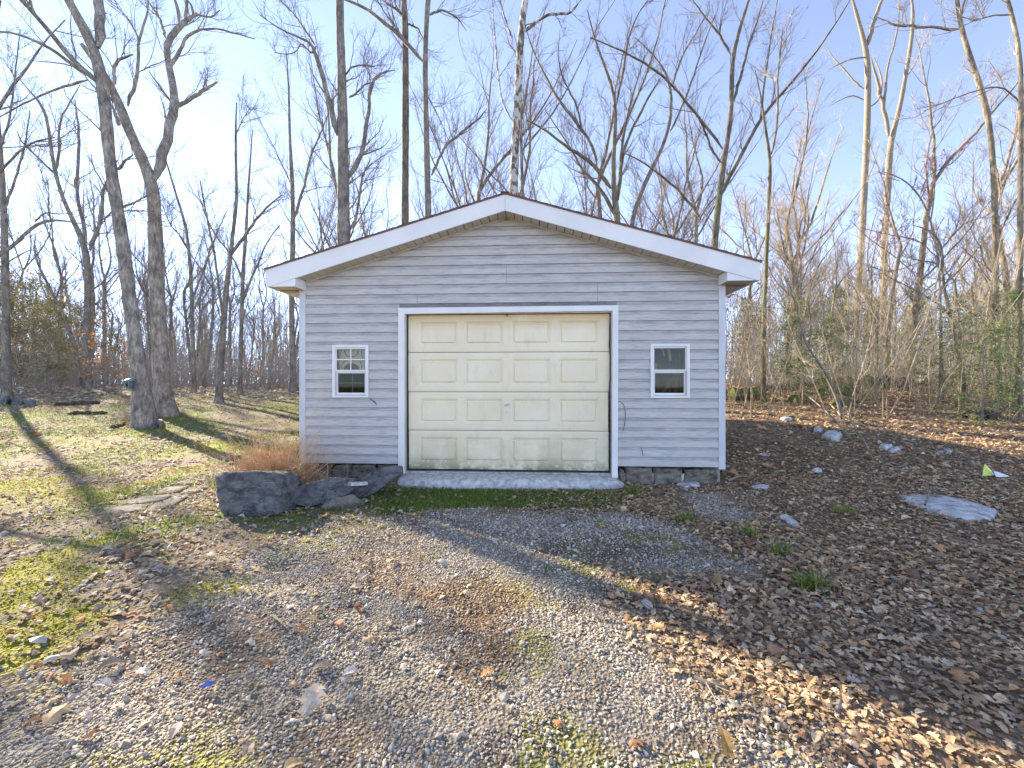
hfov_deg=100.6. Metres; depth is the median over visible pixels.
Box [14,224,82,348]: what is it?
bare tree
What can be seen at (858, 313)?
bare tree
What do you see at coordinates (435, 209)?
bare tree
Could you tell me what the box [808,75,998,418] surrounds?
sapling
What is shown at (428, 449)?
door section
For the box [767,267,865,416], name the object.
sapling
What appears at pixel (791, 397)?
mossy rock
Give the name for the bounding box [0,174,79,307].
bare tree
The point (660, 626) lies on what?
oak leaf
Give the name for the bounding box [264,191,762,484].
garage
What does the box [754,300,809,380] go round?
sapling
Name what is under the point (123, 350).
sapling
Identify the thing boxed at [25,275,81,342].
bare tree
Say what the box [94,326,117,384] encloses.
sapling
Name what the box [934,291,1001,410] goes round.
sapling
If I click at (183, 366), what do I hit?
sapling
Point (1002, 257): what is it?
bare tree
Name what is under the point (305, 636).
fallen branch
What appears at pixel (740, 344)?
sapling
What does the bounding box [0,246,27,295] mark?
bare tree
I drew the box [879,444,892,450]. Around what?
white rock
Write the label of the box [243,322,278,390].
sapling
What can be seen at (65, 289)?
bare tree
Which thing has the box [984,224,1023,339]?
sapling
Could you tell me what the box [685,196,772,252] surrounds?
bare tree
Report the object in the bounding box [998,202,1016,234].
bare tree
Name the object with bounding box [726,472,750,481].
fallen branch
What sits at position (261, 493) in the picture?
boulder
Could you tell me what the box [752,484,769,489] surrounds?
white rock
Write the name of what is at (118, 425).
fallen log
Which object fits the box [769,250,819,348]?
bare tree
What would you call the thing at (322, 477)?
dry weed
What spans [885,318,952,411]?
sapling
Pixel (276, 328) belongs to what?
bare tree
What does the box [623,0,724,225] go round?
spreading tree
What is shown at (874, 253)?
bare tree
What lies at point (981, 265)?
bare tree
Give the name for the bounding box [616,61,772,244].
bare tree
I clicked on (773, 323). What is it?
bare tree
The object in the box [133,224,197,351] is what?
bare tree
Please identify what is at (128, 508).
flagstone
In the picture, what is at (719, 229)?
bare tree
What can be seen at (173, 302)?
bare tree
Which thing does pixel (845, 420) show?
fallen branch
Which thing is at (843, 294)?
pine tree
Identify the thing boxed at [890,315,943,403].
sapling
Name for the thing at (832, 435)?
white rock
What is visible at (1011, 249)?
bare tree
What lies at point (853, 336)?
sapling
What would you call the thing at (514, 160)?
sycamore tree
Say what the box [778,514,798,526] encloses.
white rock
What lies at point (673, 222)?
bare tree
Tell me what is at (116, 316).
bare tree
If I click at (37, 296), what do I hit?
cedar tree
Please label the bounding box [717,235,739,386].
sapling
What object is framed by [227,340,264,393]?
beech sapling
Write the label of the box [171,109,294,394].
slim tree
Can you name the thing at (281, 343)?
sapling
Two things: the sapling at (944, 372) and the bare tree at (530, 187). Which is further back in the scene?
the bare tree at (530, 187)
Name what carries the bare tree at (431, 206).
on the ground at (500, 723)
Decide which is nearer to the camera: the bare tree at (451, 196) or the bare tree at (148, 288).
the bare tree at (451, 196)
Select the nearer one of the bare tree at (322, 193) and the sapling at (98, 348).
the sapling at (98, 348)
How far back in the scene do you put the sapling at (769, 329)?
17.59 m
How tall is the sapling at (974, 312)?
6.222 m
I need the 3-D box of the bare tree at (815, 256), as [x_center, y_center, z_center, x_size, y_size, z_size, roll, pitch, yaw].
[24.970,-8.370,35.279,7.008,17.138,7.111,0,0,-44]
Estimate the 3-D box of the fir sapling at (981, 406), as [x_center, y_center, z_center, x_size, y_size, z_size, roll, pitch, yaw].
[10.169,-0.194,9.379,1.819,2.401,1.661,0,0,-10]
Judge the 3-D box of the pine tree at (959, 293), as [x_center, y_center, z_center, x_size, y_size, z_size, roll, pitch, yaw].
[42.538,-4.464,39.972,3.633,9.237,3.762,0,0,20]
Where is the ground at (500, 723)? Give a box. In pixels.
[0,383,1023,767]
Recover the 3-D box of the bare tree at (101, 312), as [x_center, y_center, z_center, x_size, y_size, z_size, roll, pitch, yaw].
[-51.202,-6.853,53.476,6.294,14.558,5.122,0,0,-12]
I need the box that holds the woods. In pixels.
[10,266,1023,382]
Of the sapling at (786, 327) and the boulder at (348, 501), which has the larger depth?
the sapling at (786, 327)
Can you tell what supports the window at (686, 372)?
in the garage
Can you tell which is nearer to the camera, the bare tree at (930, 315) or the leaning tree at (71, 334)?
the leaning tree at (71, 334)
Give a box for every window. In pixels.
[332,345,368,397]
[650,344,689,397]
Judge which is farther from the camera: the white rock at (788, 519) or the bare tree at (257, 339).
the bare tree at (257, 339)
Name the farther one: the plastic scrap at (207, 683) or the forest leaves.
the forest leaves
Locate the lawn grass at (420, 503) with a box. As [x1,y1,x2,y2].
[0,403,626,630]
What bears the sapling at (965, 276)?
on the ground at (500, 723)
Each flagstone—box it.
[95,504,147,515]
[122,494,170,504]
[149,495,189,511]
[151,485,189,495]
[170,477,206,485]
[179,483,208,493]
[200,468,235,476]
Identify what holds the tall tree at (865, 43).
on the ground at (500, 723)
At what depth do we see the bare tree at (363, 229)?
23.17 m
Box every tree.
[0,0,123,305]
[0,0,202,428]
[0,12,56,397]
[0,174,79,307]
[0,239,27,273]
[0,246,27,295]
[0,262,43,384]
[0,265,76,385]
[0,282,29,376]
[0,283,49,382]
[0,293,82,389]
[1,49,162,388]
[9,172,112,384]
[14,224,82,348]
[17,271,66,383]
[24,187,147,380]
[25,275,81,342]
[27,229,97,387]
[27,288,104,387]
[37,231,114,361]
[42,160,170,360]
[43,294,105,380]
[56,0,260,417]
[72,279,120,342]
[76,241,143,359]
[93,324,127,385]
[95,286,127,383]
[95,296,113,370]
[99,296,151,355]
[104,197,186,385]
[108,240,180,334]
[113,209,186,370]
[117,221,200,370]
[127,126,258,391]
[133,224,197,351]
[134,257,186,324]
[136,267,199,341]
[140,250,196,380]
[145,293,188,354]
[161,196,257,387]
[163,226,239,381]
[165,207,230,371]
[168,242,247,370]
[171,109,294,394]
[172,65,315,403]
[172,277,227,345]
[174,282,216,357]
[177,241,262,384]
[195,273,238,382]
[199,263,261,353]
[199,341,217,383]
[220,265,266,364]
[227,268,270,369]
[229,243,283,382]
[233,18,336,392]
[236,0,405,244]
[238,301,264,383]
[240,270,286,368]
[241,256,297,384]
[244,158,350,355]
[247,291,288,357]
[253,26,401,252]
[255,301,298,358]
[260,147,336,310]
[264,290,298,349]
[266,247,298,348]
[294,164,385,252]
[323,189,386,246]
[326,189,367,245]
[344,0,506,217]
[349,141,419,238]
[366,177,455,227]
[373,0,454,223]
[389,153,470,219]
[398,24,545,206]
[409,84,507,212]
[434,21,590,201]
[440,13,608,212]
[447,176,473,208]
[460,0,594,194]
[489,146,558,203]
[497,0,614,196]
[508,150,594,211]
[513,0,661,226]
[531,92,630,218]
[554,0,711,232]
[587,146,683,232]
[590,0,849,247]
[592,146,707,243]
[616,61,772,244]
[619,131,738,239]
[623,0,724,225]
[630,80,749,240]
[662,197,692,237]
[684,151,813,383]
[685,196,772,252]
[701,202,732,251]
[709,242,741,312]
[722,233,748,315]
[724,50,884,381]
[725,282,758,380]
[730,269,780,380]
[731,90,850,382]
[733,264,776,377]
[736,2,815,402]
[736,297,768,382]
[744,254,783,324]
[752,134,900,381]
[753,291,782,360]
[757,204,851,339]
[761,142,844,382]
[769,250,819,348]
[770,288,781,381]
[771,230,868,361]
[774,291,815,375]
[777,190,866,354]
[802,207,898,368]
[805,237,855,366]
[806,240,848,378]
[812,229,854,354]
[820,207,891,368]
[821,0,895,347]
[824,284,865,362]
[825,176,937,372]
[833,123,956,374]
[833,227,888,372]
[838,13,1023,380]
[838,225,912,372]
[844,241,932,373]
[849,297,893,373]
[850,135,974,397]
[856,189,1001,401]
[860,0,1016,399]
[871,0,932,319]
[876,216,961,368]
[879,270,922,344]
[883,239,943,342]
[885,0,1023,412]
[898,284,935,368]
[911,265,953,381]
[922,177,1015,352]
[925,108,1023,381]
[933,247,981,330]
[937,254,1023,317]
[939,28,1023,378]
[939,194,1015,381]
[942,288,988,358]
[943,226,1014,302]
[948,267,1015,338]
[956,247,1023,377]
[960,170,1023,366]
[977,210,1023,371]
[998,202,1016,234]
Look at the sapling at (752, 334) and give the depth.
12.93 m
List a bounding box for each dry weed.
[98,399,130,422]
[192,382,346,488]
[252,433,335,482]
[303,465,349,483]
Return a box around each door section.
[408,314,608,351]
[408,352,608,391]
[409,392,607,430]
[409,430,608,470]
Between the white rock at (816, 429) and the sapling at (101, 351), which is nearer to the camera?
the white rock at (816, 429)
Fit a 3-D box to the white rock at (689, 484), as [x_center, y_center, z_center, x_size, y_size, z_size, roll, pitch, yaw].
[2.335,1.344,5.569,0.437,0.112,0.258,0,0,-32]
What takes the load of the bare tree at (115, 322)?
on the ground at (500, 723)
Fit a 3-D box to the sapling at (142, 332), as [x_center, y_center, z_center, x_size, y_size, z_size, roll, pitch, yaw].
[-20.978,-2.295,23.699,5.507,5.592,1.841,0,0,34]
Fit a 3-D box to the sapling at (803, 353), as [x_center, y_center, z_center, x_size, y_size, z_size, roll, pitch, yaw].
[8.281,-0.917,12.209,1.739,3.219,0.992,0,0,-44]
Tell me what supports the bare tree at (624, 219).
on the ground at (500, 723)
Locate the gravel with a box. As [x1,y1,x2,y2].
[0,473,1023,767]
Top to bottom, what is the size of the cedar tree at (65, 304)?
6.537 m
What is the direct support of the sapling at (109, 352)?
on the ground at (500, 723)
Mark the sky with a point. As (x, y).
(207, 121)
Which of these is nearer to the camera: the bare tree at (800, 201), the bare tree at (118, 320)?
the bare tree at (800, 201)
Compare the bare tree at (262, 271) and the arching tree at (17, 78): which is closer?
the arching tree at (17, 78)
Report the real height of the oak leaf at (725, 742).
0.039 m
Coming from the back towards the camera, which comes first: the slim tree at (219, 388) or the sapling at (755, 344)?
the slim tree at (219, 388)
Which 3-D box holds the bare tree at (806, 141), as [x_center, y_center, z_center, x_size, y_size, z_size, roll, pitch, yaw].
[16.685,-9.374,24.668,7.994,19.551,8.112,0,0,19]
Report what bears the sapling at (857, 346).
on the ground at (500, 723)
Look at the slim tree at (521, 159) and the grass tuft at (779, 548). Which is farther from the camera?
the slim tree at (521, 159)
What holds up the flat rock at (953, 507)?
on the ground at (500, 723)
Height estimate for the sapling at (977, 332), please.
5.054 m
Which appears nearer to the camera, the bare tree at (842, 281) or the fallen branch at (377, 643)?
the fallen branch at (377, 643)
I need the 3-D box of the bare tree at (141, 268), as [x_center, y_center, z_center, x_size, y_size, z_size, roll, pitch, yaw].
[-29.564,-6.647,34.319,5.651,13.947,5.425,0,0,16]
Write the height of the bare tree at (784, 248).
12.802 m
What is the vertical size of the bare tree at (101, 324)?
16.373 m
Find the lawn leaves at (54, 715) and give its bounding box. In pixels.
[0,383,952,767]
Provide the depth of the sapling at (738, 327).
19.61 m
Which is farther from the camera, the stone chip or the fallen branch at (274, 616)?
the stone chip
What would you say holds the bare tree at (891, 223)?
on the ground at (500, 723)
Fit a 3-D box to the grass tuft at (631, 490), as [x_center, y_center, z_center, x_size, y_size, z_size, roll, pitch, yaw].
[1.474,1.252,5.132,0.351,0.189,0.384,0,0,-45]
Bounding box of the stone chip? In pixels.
[348,482,367,485]
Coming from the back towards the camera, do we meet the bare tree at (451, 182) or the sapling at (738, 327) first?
the bare tree at (451, 182)
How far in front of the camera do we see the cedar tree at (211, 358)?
37.93 m
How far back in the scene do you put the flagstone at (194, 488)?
5.36 m
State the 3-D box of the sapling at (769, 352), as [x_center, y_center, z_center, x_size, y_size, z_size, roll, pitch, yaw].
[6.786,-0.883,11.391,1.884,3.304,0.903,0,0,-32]
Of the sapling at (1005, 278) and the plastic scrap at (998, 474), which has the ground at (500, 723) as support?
the sapling at (1005, 278)
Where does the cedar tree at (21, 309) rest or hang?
on the ground at (500, 723)
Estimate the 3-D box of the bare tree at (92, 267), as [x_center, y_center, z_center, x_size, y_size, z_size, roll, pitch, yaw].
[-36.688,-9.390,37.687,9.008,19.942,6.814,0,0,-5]
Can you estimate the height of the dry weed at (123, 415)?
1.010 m
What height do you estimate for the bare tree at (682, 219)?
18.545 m
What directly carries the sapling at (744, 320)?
on the ground at (500, 723)
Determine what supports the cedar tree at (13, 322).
on the ground at (500, 723)
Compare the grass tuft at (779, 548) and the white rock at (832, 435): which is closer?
the grass tuft at (779, 548)
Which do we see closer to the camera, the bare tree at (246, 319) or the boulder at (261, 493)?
the boulder at (261, 493)
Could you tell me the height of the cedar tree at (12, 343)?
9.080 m
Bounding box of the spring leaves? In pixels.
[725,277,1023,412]
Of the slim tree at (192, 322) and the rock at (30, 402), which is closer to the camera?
the rock at (30, 402)
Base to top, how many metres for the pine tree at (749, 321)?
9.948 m
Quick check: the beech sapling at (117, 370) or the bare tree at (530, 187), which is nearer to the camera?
the beech sapling at (117, 370)
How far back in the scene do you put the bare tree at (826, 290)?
42.12 m
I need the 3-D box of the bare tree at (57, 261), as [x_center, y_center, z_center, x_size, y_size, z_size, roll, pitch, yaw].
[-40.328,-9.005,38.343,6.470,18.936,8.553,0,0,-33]
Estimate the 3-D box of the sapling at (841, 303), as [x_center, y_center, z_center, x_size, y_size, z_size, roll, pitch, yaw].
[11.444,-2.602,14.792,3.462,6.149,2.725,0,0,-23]
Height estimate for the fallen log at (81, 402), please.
0.326 m
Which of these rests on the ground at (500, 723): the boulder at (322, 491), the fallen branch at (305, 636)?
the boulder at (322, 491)
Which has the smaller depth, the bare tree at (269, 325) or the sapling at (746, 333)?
the sapling at (746, 333)
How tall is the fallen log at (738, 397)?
0.582 m
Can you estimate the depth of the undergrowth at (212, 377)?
26.43 m
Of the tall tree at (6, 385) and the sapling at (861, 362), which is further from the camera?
the tall tree at (6, 385)
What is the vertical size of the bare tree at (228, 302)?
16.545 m
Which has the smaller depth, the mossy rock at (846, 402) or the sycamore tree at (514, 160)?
the mossy rock at (846, 402)
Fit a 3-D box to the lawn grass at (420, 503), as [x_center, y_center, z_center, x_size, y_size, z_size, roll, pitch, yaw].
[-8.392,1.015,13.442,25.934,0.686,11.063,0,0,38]
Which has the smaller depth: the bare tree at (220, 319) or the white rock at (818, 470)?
the white rock at (818, 470)
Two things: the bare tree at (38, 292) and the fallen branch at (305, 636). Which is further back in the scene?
the bare tree at (38, 292)
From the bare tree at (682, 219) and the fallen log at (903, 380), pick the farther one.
the bare tree at (682, 219)
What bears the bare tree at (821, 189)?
on the ground at (500, 723)
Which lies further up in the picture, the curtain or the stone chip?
the curtain
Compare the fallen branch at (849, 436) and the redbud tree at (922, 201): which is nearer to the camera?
the fallen branch at (849, 436)
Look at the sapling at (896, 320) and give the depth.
16.14 m
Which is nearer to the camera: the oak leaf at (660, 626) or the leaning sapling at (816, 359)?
the oak leaf at (660, 626)
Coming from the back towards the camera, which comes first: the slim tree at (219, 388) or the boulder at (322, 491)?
the slim tree at (219, 388)
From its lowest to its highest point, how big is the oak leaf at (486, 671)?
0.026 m
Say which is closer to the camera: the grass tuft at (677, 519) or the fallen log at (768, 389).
the grass tuft at (677, 519)
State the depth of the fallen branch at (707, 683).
1.88 m
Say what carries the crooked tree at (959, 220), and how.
on the ground at (500, 723)
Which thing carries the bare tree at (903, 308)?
on the ground at (500, 723)
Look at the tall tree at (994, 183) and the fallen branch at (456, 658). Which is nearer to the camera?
the fallen branch at (456, 658)
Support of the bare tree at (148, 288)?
on the ground at (500, 723)
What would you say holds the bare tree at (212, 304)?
on the ground at (500, 723)
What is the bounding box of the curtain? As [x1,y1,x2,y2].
[338,349,364,369]
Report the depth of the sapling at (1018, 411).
9.83 m
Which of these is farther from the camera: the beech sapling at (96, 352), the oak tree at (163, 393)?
the beech sapling at (96, 352)
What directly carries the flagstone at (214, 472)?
on the ground at (500, 723)
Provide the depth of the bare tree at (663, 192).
33.84 m
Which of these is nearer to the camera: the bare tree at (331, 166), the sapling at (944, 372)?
the sapling at (944, 372)
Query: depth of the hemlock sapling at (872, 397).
12.49 m
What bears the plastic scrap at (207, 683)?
on the ground at (500, 723)
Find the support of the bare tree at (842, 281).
on the ground at (500, 723)
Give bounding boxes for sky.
[0,0,1023,383]
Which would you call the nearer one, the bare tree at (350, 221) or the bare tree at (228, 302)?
the bare tree at (350, 221)
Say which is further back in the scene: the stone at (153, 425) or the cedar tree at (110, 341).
the cedar tree at (110, 341)
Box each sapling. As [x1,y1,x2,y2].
[15,313,69,384]
[69,306,127,394]
[77,327,117,376]
[82,322,125,382]
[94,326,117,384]
[98,321,116,386]
[100,339,129,392]
[101,298,150,360]
[104,323,148,384]
[176,261,264,386]
[180,348,189,389]
[182,290,234,383]
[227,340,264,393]
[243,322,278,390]
[266,328,283,385]
[267,303,298,378]
[683,201,817,416]
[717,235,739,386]
[719,236,791,415]
[725,253,761,380]
[725,276,780,407]
[725,302,775,402]
[725,312,750,388]
[726,263,783,401]
[728,257,799,384]
[728,288,793,386]
[729,295,784,375]
[729,314,757,382]
[730,301,773,418]
[733,309,759,383]
[738,292,785,409]
[740,298,787,372]
[745,289,789,380]
[746,312,775,367]
[747,262,802,382]
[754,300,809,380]
[758,326,790,387]
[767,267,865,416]
[767,300,812,382]
[769,237,952,414]
[769,294,811,406]
[771,279,807,382]
[771,296,851,402]
[775,270,842,420]
[782,225,994,400]
[788,300,819,402]
[792,234,904,383]
[807,282,957,403]
[807,316,869,395]
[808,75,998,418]
[810,258,879,408]
[814,282,935,389]
[820,261,912,402]
[832,304,880,383]
[836,297,872,394]
[839,304,882,417]
[845,338,868,389]
[849,243,1023,413]
[857,285,909,397]
[860,374,878,402]
[861,236,929,390]
[879,298,986,402]
[884,251,978,372]
[885,316,921,386]
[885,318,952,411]
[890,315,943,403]
[896,242,1006,403]
[897,152,1011,401]
[899,306,961,395]
[907,92,1023,410]
[914,319,1023,428]
[918,261,1023,398]
[921,123,1023,420]
[928,259,1014,380]
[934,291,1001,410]
[937,343,956,400]
[955,287,987,384]
[956,255,1023,378]
[958,297,988,363]
[963,257,1023,335]
[963,286,1023,419]
[967,256,1023,401]
[970,245,1023,360]
[971,222,1023,376]
[975,273,1023,364]
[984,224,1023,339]
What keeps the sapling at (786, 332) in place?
on the ground at (500, 723)
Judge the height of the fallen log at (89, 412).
0.175 m
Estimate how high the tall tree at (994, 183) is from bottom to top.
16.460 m
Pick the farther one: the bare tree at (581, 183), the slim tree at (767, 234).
the bare tree at (581, 183)
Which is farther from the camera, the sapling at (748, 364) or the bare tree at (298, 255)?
the bare tree at (298, 255)
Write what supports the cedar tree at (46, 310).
on the ground at (500, 723)
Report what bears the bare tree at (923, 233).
on the ground at (500, 723)
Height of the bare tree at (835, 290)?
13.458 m
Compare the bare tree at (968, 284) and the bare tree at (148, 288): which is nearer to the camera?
the bare tree at (968, 284)
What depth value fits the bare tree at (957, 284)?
56.46 m
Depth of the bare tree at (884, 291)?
30.70 m
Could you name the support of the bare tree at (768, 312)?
on the ground at (500, 723)
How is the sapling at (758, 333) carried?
on the ground at (500, 723)
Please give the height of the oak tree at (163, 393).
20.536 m
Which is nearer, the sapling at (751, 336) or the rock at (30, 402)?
the rock at (30, 402)
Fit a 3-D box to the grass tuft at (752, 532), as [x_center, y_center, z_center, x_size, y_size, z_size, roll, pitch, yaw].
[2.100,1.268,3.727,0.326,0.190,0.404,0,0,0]
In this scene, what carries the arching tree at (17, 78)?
on the ground at (500, 723)
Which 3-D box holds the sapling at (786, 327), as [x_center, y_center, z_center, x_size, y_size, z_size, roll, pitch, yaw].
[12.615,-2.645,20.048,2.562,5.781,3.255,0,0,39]
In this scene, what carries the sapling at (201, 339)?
on the ground at (500, 723)
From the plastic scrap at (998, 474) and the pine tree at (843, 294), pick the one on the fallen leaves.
the plastic scrap at (998, 474)
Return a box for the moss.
[0,465,428,705]
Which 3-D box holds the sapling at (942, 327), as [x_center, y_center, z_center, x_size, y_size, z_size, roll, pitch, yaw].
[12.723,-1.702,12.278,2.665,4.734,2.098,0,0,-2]
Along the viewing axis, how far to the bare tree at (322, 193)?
37.41 m
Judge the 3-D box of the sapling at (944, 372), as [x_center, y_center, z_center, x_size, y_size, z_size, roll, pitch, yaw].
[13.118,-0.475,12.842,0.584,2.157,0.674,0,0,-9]
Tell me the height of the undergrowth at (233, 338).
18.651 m
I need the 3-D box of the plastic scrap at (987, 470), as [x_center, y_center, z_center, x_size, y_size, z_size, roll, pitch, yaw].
[6.329,1.143,5.660,0.200,0.153,0.080,0,0,0]
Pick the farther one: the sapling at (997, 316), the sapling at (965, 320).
the sapling at (965, 320)
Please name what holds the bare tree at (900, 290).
on the ground at (500, 723)
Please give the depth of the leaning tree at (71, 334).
26.63 m
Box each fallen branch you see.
[271,607,307,632]
[302,608,352,639]
[371,606,387,651]
[445,632,501,673]
[694,675,733,706]
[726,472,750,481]
[727,462,759,471]
[806,395,849,439]
[830,404,861,440]
[831,415,854,441]
[920,485,943,505]
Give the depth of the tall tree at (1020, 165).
10.82 m
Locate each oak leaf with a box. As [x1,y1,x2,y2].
[297,683,327,716]
[480,667,493,677]
[652,621,664,630]
[715,727,737,758]
[770,573,788,579]
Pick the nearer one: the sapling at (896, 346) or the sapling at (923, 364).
the sapling at (923, 364)
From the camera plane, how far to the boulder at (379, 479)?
5.04 m
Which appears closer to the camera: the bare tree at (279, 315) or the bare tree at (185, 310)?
the bare tree at (185, 310)
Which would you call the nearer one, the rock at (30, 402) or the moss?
the moss
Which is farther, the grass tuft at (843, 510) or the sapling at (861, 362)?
the sapling at (861, 362)
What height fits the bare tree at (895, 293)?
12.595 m
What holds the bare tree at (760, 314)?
on the ground at (500, 723)
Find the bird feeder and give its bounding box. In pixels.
[123,378,135,389]
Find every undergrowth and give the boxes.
[0,239,1023,386]
[0,299,298,389]
[725,311,1023,403]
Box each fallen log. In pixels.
[53,399,99,405]
[67,410,107,414]
[109,422,125,428]
[726,387,760,400]
[757,381,818,390]
[818,383,859,394]
[823,376,872,387]
[865,375,914,388]
[961,409,1000,419]
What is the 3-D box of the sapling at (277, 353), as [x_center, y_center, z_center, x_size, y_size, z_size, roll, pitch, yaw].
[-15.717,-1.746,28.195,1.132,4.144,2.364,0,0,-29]
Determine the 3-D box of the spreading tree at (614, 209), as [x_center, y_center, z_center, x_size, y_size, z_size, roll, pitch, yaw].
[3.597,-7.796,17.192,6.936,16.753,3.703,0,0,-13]
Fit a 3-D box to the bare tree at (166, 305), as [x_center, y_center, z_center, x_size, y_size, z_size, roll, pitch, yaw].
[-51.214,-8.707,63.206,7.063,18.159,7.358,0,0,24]
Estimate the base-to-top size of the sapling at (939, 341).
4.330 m
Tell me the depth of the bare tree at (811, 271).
40.09 m
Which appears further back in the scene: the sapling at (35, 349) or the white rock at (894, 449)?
the sapling at (35, 349)
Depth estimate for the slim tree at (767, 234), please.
12.37 m
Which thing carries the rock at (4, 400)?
on the ground at (500, 723)
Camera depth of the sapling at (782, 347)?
24.92 m
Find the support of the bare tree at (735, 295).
on the ground at (500, 723)
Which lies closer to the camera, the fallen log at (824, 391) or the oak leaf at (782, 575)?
the oak leaf at (782, 575)
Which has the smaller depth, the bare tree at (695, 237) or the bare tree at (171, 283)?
the bare tree at (695, 237)
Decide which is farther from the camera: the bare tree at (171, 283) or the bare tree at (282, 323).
the bare tree at (171, 283)
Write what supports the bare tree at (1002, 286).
on the ground at (500, 723)
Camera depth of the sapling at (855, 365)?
13.57 m
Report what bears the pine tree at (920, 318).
on the ground at (500, 723)
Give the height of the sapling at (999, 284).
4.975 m
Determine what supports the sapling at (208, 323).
on the ground at (500, 723)
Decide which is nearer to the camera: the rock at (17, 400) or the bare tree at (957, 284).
the rock at (17, 400)
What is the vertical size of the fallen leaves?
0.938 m
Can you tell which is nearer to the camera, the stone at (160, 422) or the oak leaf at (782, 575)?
the oak leaf at (782, 575)
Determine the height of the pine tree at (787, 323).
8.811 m
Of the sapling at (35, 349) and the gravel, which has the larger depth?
the sapling at (35, 349)
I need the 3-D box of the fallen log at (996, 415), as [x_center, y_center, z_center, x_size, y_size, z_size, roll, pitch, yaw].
[11.038,0.760,9.997,0.836,0.341,0.330,0,0,0]
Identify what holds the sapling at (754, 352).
on the ground at (500, 723)
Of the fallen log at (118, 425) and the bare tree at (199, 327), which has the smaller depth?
the fallen log at (118, 425)
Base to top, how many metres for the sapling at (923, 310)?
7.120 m
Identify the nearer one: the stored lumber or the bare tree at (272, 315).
the stored lumber
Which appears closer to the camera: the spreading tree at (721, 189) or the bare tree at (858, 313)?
the spreading tree at (721, 189)
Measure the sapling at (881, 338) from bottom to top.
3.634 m
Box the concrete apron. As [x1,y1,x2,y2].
[397,473,623,489]
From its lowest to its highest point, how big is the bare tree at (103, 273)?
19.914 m
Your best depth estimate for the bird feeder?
12.11 m
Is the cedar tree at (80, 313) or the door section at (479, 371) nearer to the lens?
the door section at (479, 371)
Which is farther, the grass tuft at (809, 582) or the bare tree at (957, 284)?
the bare tree at (957, 284)
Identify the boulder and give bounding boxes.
[215,470,301,516]
[296,477,357,506]
[319,494,363,508]
[348,466,402,498]
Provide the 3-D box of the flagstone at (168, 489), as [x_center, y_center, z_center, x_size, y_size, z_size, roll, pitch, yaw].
[-4.283,1.363,5.354,0.269,0.094,0.520,0,0,-20]
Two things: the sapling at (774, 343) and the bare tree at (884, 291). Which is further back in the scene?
the bare tree at (884, 291)
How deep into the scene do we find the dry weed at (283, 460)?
5.20 m
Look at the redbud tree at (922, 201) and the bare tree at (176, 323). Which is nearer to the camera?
the redbud tree at (922, 201)
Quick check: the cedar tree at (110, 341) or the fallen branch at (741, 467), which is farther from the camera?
the cedar tree at (110, 341)
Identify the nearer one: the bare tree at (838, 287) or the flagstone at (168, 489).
the flagstone at (168, 489)
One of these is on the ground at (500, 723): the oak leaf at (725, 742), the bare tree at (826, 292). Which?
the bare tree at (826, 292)
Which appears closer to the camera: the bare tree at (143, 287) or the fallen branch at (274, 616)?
the fallen branch at (274, 616)
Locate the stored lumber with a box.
[654,348,678,392]
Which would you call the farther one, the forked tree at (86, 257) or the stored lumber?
the forked tree at (86, 257)
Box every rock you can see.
[0,396,11,404]
[11,396,23,404]
[24,398,35,406]
[676,481,699,488]
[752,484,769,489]
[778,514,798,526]
[780,417,791,420]
[788,393,801,403]
[811,467,821,474]
[813,427,822,433]
[822,430,842,441]
[831,397,853,405]
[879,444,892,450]
[888,446,902,452]
[896,494,998,522]
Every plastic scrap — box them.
[199,680,213,687]
[982,464,994,475]
[994,471,1008,476]
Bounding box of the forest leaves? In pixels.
[725,382,1012,400]
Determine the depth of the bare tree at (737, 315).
47.88 m
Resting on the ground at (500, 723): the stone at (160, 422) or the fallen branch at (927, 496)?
the stone at (160, 422)
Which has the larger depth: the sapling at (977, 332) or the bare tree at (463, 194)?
the bare tree at (463, 194)
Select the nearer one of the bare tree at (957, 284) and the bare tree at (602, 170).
the bare tree at (602, 170)
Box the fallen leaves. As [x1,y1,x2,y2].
[485,398,1023,767]
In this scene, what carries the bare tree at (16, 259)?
on the ground at (500, 723)
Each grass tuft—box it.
[621,482,645,495]
[671,503,705,524]
[733,516,762,540]
[765,533,798,556]
[776,560,846,596]
[825,493,859,514]
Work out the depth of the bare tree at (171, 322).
43.11 m
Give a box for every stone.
[150,423,157,428]
[157,419,163,427]
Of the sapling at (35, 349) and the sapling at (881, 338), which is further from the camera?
the sapling at (35, 349)
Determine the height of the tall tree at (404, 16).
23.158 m
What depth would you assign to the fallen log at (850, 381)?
17.60 m
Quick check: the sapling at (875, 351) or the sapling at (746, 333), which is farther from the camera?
the sapling at (746, 333)
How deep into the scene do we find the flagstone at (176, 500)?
4.71 m
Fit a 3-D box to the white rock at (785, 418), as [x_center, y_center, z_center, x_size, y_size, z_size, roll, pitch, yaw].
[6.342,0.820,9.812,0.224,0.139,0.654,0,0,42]
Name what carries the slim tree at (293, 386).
on the ground at (500, 723)
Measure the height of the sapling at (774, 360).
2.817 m
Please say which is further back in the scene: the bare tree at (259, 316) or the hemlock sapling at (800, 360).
the bare tree at (259, 316)
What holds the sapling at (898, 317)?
on the ground at (500, 723)
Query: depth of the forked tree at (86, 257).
26.66 m
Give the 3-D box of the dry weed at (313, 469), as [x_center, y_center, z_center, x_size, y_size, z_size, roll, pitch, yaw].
[-2.890,1.006,5.574,1.131,0.933,1.246,0,0,-20]
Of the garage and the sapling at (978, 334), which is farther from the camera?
the sapling at (978, 334)

